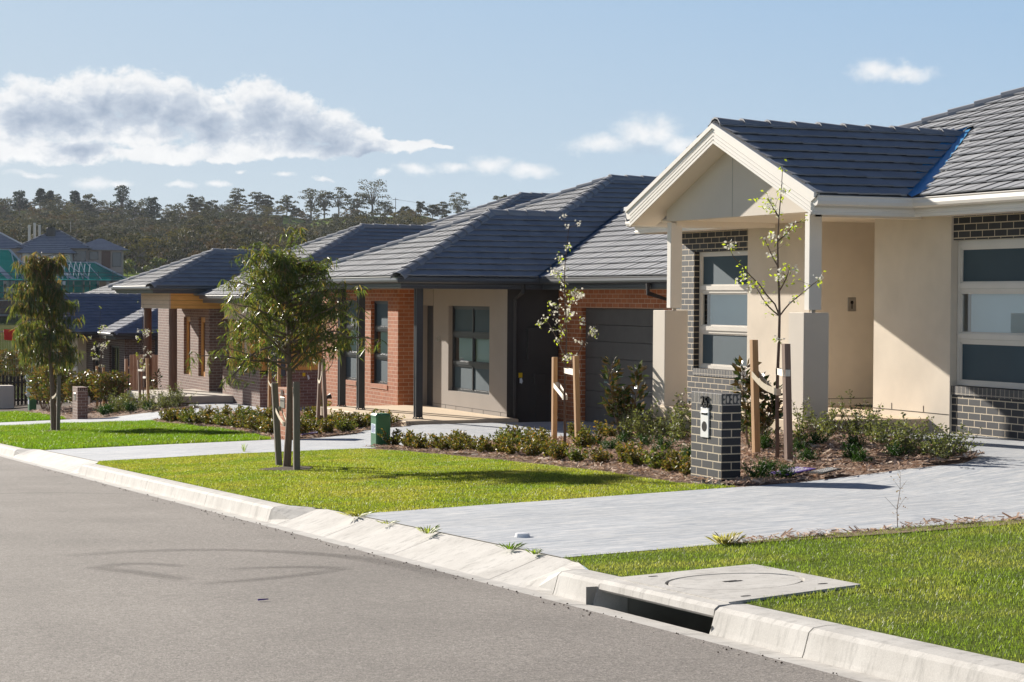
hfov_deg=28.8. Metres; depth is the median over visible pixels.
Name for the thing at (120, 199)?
skyline tree
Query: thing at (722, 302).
window
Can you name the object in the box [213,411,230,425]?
hedge plant
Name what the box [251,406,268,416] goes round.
hedge plant
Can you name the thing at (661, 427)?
hedge plant
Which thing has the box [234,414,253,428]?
hedge plant
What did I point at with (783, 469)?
hedge plant
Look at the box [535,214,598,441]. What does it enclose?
pear sapling
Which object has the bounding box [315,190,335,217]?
skyline tree
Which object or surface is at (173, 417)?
hedge plant
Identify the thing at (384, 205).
skyline tree
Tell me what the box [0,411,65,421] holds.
grass
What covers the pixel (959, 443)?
hedge plant
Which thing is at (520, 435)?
hedge plant
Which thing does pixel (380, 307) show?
window
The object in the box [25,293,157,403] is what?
brick house
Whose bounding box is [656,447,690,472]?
hedge plant
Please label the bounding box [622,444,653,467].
hedge plant
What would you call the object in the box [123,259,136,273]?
valley shrub
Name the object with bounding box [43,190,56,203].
skyline tree
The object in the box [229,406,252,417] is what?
hedge plant
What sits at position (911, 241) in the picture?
brick house
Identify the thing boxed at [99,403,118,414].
hedge plant
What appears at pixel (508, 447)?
hedge plant
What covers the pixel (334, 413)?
hedge plant
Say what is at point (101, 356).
pear sapling
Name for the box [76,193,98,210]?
skyline tree
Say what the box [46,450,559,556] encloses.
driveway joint
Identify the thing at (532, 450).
hedge plant
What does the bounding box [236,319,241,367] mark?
window
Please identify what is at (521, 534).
plastic disc
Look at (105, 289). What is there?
house
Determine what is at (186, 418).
hedge plant
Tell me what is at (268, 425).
hedge plant
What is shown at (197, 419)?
hedge plant
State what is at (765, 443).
hedge plant
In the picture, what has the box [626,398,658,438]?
hedge plant
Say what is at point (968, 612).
lawn
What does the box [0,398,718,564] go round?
ground
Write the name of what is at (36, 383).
hedge shrub
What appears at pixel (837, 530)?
mulch
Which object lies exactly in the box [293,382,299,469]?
tree stake
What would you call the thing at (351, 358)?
window
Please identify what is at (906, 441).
hedge plant
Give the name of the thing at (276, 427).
tree stake
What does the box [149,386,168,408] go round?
hedge plant
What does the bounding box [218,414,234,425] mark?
hedge plant
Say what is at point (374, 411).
hedge plant
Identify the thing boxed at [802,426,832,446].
hedge plant
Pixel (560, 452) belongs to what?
hedge plant
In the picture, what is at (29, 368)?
garden shrub
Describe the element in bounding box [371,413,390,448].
power pillar
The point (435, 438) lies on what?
hedge plant
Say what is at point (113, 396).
hedge plant
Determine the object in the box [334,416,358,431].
hedge plant
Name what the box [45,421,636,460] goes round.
driveway
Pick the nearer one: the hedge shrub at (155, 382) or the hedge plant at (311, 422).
the hedge plant at (311, 422)
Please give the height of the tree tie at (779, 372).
0.081 m
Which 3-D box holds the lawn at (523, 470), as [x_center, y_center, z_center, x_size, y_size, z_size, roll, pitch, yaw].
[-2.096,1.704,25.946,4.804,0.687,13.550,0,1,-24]
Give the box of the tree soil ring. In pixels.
[258,466,311,470]
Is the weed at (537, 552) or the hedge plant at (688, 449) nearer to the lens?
the weed at (537, 552)
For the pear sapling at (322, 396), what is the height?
2.335 m
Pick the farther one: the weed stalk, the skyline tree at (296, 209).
the skyline tree at (296, 209)
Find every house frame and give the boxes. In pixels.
[0,249,40,316]
[22,262,130,319]
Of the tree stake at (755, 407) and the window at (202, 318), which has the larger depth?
the window at (202, 318)
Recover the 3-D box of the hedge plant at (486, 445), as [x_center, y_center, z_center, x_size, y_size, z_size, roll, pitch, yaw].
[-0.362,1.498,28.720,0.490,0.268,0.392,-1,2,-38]
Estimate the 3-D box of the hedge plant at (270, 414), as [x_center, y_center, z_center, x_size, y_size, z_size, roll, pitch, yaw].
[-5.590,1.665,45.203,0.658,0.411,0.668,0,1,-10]
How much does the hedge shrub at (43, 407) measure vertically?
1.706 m
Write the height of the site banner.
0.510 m
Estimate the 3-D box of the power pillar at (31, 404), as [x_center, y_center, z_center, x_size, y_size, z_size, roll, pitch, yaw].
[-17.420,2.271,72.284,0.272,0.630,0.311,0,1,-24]
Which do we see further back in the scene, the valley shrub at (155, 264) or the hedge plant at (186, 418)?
the valley shrub at (155, 264)
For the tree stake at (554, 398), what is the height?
1.400 m
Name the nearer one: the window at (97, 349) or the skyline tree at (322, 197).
the window at (97, 349)
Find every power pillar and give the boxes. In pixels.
[28,397,35,410]
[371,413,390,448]
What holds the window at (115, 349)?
in the brick house at (118, 311)
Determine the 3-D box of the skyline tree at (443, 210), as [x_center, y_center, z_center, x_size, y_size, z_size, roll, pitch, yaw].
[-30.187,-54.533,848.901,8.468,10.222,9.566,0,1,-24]
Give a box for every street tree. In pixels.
[3,251,87,429]
[185,226,386,465]
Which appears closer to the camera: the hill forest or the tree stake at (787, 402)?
the tree stake at (787, 402)
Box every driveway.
[0,403,316,424]
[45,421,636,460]
[358,432,1023,557]
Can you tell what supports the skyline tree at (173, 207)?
on the hillside
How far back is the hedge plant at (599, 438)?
27.60 m
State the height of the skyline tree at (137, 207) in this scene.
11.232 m
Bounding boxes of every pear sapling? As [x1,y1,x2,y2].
[90,306,109,404]
[135,303,154,395]
[312,344,333,417]
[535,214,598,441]
[722,159,825,461]
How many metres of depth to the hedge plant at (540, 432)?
28.93 m
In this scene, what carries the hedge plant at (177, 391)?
on the mulch at (71, 410)
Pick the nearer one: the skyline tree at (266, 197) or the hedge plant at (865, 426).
the hedge plant at (865, 426)
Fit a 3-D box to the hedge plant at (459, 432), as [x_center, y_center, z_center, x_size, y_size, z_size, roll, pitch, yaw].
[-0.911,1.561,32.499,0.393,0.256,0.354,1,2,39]
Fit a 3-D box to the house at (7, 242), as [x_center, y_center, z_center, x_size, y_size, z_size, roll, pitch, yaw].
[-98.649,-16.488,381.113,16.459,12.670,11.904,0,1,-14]
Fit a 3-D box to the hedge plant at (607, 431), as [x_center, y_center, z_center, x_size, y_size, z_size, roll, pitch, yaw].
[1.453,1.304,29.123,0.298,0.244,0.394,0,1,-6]
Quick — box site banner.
[4,329,14,340]
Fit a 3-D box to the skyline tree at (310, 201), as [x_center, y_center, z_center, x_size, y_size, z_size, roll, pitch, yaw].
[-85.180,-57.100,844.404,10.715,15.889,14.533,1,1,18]
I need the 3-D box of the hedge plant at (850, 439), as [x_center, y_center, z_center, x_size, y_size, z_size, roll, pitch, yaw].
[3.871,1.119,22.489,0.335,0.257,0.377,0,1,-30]
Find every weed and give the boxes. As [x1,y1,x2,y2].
[337,509,377,516]
[376,520,398,523]
[416,524,442,533]
[493,542,526,549]
[524,548,543,553]
[706,531,746,544]
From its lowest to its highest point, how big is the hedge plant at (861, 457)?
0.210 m
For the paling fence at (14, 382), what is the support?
on the ground at (23, 407)
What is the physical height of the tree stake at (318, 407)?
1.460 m
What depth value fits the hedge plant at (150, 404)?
57.22 m
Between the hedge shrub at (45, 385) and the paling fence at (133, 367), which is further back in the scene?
the paling fence at (133, 367)
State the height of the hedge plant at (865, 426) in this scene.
0.543 m
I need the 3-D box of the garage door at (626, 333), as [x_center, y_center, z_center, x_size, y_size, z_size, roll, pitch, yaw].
[2.139,0.509,37.641,0.014,2.260,3.550,0,1,-24]
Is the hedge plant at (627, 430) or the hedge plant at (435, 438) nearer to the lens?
the hedge plant at (627, 430)
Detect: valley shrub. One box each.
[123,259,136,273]
[142,257,167,271]
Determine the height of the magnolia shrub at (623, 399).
1.255 m
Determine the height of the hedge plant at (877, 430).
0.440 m
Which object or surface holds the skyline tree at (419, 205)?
on the hillside
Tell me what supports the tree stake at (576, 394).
on the ground at (23, 407)
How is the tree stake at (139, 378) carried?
on the ground at (23, 407)
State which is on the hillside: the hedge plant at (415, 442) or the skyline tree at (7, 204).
the skyline tree at (7, 204)
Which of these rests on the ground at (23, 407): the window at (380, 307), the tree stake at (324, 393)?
the tree stake at (324, 393)
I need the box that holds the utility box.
[0,385,13,408]
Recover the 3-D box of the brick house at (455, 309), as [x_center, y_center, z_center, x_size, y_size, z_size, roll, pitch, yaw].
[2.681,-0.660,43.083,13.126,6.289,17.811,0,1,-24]
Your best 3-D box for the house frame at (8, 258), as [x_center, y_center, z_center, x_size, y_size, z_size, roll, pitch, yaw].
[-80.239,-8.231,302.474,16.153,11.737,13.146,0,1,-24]
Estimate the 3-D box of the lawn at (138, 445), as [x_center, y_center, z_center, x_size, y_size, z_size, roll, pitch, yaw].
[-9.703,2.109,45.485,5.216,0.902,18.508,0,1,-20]
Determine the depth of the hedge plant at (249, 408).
48.47 m
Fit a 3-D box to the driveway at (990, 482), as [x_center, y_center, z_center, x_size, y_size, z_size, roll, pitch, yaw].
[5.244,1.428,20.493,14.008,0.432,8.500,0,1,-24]
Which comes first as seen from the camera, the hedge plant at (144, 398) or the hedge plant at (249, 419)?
the hedge plant at (249, 419)
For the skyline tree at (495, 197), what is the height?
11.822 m
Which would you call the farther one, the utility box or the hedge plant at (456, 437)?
the utility box
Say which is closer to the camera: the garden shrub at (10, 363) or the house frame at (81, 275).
the garden shrub at (10, 363)
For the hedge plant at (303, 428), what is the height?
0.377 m
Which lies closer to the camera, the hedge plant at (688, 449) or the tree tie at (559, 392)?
the hedge plant at (688, 449)
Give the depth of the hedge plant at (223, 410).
50.27 m
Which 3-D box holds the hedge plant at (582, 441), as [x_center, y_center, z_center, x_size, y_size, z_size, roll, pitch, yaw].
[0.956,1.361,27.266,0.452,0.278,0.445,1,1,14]
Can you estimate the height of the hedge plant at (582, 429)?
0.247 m
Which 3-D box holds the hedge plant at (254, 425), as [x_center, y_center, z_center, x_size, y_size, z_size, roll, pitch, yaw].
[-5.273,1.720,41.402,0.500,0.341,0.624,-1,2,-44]
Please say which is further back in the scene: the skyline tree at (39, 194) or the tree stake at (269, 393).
the skyline tree at (39, 194)
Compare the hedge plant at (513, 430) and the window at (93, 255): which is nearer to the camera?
the hedge plant at (513, 430)
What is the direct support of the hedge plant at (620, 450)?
on the mulch at (866, 466)
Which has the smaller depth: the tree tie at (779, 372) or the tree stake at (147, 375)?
the tree tie at (779, 372)
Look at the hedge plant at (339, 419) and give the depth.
38.54 m
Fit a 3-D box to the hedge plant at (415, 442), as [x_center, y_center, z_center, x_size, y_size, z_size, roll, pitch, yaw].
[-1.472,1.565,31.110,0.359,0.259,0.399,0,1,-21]
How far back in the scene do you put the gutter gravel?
14.68 m
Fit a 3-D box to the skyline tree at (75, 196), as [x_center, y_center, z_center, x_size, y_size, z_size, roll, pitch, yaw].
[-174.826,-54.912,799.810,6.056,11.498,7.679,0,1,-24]
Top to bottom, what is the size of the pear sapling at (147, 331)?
3.249 m
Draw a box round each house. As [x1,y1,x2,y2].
[0,223,40,283]
[15,222,129,284]
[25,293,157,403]
[84,282,123,324]
[108,192,552,406]
[299,174,671,427]
[625,87,1023,440]
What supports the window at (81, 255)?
in the house at (103, 252)
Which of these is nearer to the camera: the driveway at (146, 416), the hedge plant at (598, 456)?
the hedge plant at (598, 456)
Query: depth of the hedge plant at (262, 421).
39.95 m
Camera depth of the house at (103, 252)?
380.06 m
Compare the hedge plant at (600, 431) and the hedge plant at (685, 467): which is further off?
the hedge plant at (600, 431)
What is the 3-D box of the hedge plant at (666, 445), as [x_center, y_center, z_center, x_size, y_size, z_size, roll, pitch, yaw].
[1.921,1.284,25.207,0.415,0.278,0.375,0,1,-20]
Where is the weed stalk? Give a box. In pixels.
[885,471,908,526]
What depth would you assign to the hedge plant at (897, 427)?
22.00 m
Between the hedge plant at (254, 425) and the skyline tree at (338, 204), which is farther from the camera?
the skyline tree at (338, 204)
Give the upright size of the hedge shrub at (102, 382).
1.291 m
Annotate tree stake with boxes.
[56,376,60,430]
[137,360,141,406]
[146,358,149,398]
[268,356,271,408]
[271,383,281,464]
[277,359,280,386]
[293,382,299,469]
[316,362,321,420]
[321,359,327,424]
[551,357,557,441]
[573,356,580,447]
[750,340,759,456]
[782,344,792,463]
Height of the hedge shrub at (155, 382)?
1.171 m
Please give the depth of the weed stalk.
15.48 m
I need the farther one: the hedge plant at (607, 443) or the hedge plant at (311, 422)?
the hedge plant at (311, 422)
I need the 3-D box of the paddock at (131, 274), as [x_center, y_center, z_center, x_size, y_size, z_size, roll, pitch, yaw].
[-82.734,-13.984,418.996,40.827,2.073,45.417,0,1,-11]
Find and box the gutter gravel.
[32,465,836,673]
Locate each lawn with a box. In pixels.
[10,438,252,449]
[99,450,730,513]
[565,523,1023,662]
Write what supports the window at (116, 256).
in the house at (103, 252)
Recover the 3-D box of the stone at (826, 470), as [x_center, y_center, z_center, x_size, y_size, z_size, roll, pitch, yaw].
[3.282,1.356,20.847,0.280,0.058,0.320,0,1,-24]
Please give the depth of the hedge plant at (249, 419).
42.06 m
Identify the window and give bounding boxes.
[73,251,85,260]
[89,251,97,259]
[95,344,99,373]
[112,252,120,266]
[112,345,118,375]
[186,317,189,373]
[201,317,204,376]
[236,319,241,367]
[253,316,285,375]
[346,301,356,380]
[374,301,387,384]
[452,306,489,394]
[699,250,747,370]
[957,242,1023,389]
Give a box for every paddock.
[123,272,139,277]
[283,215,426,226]
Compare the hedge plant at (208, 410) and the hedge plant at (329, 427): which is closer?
the hedge plant at (329, 427)
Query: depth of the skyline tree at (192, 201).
808.10 m
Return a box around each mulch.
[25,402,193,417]
[152,410,410,437]
[363,429,984,485]
[737,512,1023,543]
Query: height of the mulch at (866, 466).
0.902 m
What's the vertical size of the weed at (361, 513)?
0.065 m
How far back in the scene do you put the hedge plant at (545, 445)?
26.69 m
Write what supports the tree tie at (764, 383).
attached to the tree stake at (755, 407)
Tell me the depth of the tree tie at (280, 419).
27.73 m
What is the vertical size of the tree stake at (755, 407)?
1.470 m
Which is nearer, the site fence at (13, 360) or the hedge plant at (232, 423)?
the hedge plant at (232, 423)
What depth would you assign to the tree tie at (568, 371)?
28.37 m
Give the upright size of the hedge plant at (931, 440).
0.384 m
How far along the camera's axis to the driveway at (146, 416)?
56.23 m
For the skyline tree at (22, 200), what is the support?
on the hillside
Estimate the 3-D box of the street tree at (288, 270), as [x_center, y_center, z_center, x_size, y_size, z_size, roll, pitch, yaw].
[-3.089,0.124,27.124,2.496,3.361,2.171,1,1,28]
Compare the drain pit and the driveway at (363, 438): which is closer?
the drain pit
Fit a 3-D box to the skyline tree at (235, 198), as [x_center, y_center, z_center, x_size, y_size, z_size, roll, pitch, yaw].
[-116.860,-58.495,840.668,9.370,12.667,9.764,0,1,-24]
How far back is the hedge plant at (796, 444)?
22.86 m
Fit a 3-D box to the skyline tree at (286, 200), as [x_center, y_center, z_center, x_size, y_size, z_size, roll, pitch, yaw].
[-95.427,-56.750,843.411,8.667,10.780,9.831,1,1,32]
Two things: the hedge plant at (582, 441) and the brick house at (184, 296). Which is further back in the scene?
the brick house at (184, 296)
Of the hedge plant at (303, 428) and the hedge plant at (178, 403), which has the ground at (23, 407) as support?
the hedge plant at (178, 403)
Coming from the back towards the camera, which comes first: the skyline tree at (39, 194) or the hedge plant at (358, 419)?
the skyline tree at (39, 194)
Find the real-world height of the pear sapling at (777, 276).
3.472 m
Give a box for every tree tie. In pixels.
[275,406,285,425]
[553,382,567,399]
[563,368,572,374]
[752,372,780,394]
[777,368,789,375]
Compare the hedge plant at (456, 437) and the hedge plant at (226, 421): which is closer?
the hedge plant at (456, 437)
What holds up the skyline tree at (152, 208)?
on the hillside
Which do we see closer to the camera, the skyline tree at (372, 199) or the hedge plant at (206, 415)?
the hedge plant at (206, 415)
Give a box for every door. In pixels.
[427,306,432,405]
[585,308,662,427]
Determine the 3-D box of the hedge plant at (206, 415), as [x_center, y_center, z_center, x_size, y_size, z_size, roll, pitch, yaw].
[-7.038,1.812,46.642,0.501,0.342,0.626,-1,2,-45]
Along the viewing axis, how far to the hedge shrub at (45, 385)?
65.67 m
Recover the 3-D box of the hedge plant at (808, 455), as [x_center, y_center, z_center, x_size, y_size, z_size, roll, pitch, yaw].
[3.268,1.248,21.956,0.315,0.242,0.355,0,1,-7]
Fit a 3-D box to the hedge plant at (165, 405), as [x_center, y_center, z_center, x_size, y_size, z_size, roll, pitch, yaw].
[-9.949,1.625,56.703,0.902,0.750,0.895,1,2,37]
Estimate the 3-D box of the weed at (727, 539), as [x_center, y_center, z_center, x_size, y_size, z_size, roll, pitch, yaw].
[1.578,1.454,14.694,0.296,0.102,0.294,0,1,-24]
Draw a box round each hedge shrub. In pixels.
[23,367,49,410]
[29,363,64,411]
[37,364,77,407]
[61,369,98,402]
[86,370,131,403]
[149,368,162,389]
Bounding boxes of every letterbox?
[73,386,89,418]
[278,387,292,439]
[691,391,740,484]
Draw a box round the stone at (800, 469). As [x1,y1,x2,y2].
[769,467,815,474]
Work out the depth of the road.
11.80 m
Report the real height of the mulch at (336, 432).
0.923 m
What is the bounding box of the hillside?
[0,209,436,398]
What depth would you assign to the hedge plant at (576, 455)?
25.39 m
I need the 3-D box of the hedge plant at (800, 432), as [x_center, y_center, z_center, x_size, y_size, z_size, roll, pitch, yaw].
[3.477,0.952,23.611,0.720,0.599,0.715,0,1,-6]
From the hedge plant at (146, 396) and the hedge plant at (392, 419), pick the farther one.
the hedge plant at (146, 396)
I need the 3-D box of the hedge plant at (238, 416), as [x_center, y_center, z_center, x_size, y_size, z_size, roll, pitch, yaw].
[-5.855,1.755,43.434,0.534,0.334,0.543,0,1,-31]
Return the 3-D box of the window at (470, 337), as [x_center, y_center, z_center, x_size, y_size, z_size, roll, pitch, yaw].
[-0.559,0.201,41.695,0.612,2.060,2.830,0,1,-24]
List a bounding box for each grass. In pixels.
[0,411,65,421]
[0,419,271,449]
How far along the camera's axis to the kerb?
13.32 m
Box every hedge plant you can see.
[97,406,110,414]
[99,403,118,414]
[101,392,129,406]
[108,387,125,412]
[111,387,146,409]
[122,399,139,412]
[135,386,156,406]
[137,388,154,408]
[139,399,158,409]
[143,385,173,409]
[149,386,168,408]
[159,408,176,420]
[166,382,191,406]
[167,382,198,407]
[167,407,182,421]
[176,406,201,423]
[178,407,202,424]
[190,409,209,424]
[198,404,215,413]
[201,411,222,423]
[206,413,221,424]
[213,404,232,415]
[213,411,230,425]
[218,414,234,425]
[225,405,243,416]
[227,414,241,427]
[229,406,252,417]
[232,414,244,428]
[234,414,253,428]
[242,413,261,429]
[244,406,262,412]
[245,416,267,430]
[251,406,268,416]
[252,405,272,419]
[256,416,272,431]
[257,418,273,434]
[300,406,315,417]
[300,412,320,426]
[300,418,311,435]
[300,418,316,431]
[305,403,330,418]
[312,416,336,434]
[321,408,341,420]
[329,411,353,421]
[333,415,353,431]
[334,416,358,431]
[347,412,370,429]
[361,408,380,425]
[377,428,403,444]
[378,409,405,426]
[395,428,426,448]
[407,433,427,448]
[421,432,449,448]
[428,434,453,450]
[444,434,470,452]
[445,429,466,436]
[448,430,473,440]
[461,434,484,450]
[472,436,498,452]
[487,427,514,440]
[491,435,520,451]
[500,424,524,437]
[500,438,526,454]
[505,427,535,444]
[516,438,542,455]
[523,426,543,439]
[523,431,553,447]
[524,428,554,442]
[540,438,563,457]
[546,441,571,460]
[563,422,590,434]
[565,444,588,461]
[567,430,598,447]
[568,425,591,437]
[583,444,613,463]
[588,431,607,445]
[592,419,615,437]
[598,436,623,449]
[600,423,620,436]
[610,399,639,438]
[610,430,632,443]
[615,440,644,463]
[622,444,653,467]
[625,404,661,435]
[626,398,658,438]
[631,432,655,444]
[640,443,678,469]
[645,388,690,437]
[645,432,680,449]
[648,403,690,439]
[650,415,689,438]
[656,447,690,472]
[671,406,690,436]
[671,455,690,476]
[677,441,690,460]
[731,387,750,434]
[740,454,781,479]
[741,407,773,443]
[746,431,779,452]
[758,456,780,470]
[770,461,798,478]
[771,396,833,444]
[783,436,814,451]
[791,443,820,461]
[801,400,851,435]
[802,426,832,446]
[834,429,870,448]
[835,442,866,460]
[836,389,892,435]
[840,398,893,440]
[851,446,878,463]
[863,405,892,444]
[866,410,932,446]
[880,416,946,456]
[881,440,908,457]
[901,421,957,454]
[916,424,972,461]
[933,423,985,455]
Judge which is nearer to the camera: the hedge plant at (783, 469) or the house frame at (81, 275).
the hedge plant at (783, 469)
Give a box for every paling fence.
[0,375,47,404]
[124,354,157,400]
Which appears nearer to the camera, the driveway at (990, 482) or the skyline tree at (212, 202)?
the driveway at (990, 482)
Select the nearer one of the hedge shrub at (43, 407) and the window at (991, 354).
the window at (991, 354)
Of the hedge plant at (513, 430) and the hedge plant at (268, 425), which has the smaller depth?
the hedge plant at (513, 430)
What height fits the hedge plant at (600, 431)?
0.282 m
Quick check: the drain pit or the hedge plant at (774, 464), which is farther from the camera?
the hedge plant at (774, 464)
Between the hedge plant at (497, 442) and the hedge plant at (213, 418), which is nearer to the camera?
the hedge plant at (497, 442)
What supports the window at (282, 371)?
in the brick house at (184, 296)
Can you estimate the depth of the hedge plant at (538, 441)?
28.07 m
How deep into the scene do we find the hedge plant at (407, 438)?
31.49 m
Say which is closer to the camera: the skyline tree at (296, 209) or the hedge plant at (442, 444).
the hedge plant at (442, 444)
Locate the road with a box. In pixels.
[0,457,861,681]
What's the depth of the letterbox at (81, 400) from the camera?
58.07 m
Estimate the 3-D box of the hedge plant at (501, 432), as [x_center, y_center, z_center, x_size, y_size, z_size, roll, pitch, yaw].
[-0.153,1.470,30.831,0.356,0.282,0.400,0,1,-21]
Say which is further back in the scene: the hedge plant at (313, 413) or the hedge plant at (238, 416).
the hedge plant at (313, 413)
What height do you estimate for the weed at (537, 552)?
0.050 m
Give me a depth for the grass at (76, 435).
41.88 m
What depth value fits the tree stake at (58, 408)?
47.09 m
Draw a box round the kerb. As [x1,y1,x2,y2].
[0,443,1023,681]
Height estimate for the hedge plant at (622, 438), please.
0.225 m
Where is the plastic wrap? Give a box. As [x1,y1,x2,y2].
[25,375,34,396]
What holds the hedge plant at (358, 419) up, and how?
on the mulch at (336, 432)
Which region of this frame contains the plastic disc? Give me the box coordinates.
[515,532,529,537]
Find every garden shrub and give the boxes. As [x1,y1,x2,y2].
[0,347,30,390]
[19,338,36,373]
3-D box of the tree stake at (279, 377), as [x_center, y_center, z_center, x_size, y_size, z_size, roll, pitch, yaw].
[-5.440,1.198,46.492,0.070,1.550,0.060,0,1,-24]
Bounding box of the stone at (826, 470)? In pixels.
[809,467,840,473]
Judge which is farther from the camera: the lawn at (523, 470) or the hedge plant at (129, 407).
the hedge plant at (129, 407)
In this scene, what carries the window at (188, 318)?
in the brick house at (184, 296)
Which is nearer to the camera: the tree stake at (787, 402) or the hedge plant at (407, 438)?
the tree stake at (787, 402)
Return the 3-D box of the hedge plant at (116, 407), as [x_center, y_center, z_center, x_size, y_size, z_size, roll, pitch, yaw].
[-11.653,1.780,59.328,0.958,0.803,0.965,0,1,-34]
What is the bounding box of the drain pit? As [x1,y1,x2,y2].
[586,564,860,633]
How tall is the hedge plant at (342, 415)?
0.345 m
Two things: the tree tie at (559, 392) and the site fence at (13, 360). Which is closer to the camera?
the tree tie at (559, 392)
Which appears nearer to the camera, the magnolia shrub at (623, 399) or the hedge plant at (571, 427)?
the magnolia shrub at (623, 399)
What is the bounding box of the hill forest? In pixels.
[0,193,446,271]
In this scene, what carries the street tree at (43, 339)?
on the ground at (23, 407)
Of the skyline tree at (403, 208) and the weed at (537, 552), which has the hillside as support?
the skyline tree at (403, 208)
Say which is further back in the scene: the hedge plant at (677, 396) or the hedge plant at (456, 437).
the hedge plant at (456, 437)
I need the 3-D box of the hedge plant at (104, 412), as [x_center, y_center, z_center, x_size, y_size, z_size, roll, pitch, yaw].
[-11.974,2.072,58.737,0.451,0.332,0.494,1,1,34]
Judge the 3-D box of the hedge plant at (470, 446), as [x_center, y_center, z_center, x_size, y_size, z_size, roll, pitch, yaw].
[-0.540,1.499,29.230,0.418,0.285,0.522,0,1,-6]
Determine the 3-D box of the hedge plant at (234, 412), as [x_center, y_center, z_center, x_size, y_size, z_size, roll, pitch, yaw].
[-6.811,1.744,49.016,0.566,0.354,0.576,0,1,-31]
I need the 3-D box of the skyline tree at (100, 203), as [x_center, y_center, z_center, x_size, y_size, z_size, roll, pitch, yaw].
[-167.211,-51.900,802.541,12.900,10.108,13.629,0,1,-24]
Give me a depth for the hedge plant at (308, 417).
40.34 m
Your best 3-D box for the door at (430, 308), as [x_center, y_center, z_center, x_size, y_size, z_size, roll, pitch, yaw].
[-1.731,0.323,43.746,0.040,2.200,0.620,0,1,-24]
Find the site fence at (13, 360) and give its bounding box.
[0,331,53,394]
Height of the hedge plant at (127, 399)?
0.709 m
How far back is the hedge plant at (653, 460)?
23.22 m
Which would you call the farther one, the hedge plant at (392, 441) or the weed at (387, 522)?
the hedge plant at (392, 441)
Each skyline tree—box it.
[0,197,16,214]
[9,190,30,214]
[32,188,46,212]
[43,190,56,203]
[69,190,80,206]
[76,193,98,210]
[85,200,114,215]
[106,185,134,209]
[118,198,156,218]
[144,196,162,217]
[162,203,186,216]
[184,194,203,210]
[200,200,219,213]
[224,188,247,205]
[248,192,267,213]
[260,195,273,204]
[275,194,297,214]
[288,208,305,217]
[297,188,324,214]
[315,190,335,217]
[323,187,354,215]
[346,192,370,208]
[352,179,389,215]
[371,201,393,215]
[397,206,411,212]
[416,201,426,211]
[422,204,438,217]
[434,201,451,217]
[445,192,470,212]
[493,194,507,199]
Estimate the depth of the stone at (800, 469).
21.06 m
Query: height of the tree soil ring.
0.060 m
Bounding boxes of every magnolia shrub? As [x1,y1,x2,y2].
[597,355,650,440]
[730,355,782,450]
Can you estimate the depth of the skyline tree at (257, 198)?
841.07 m

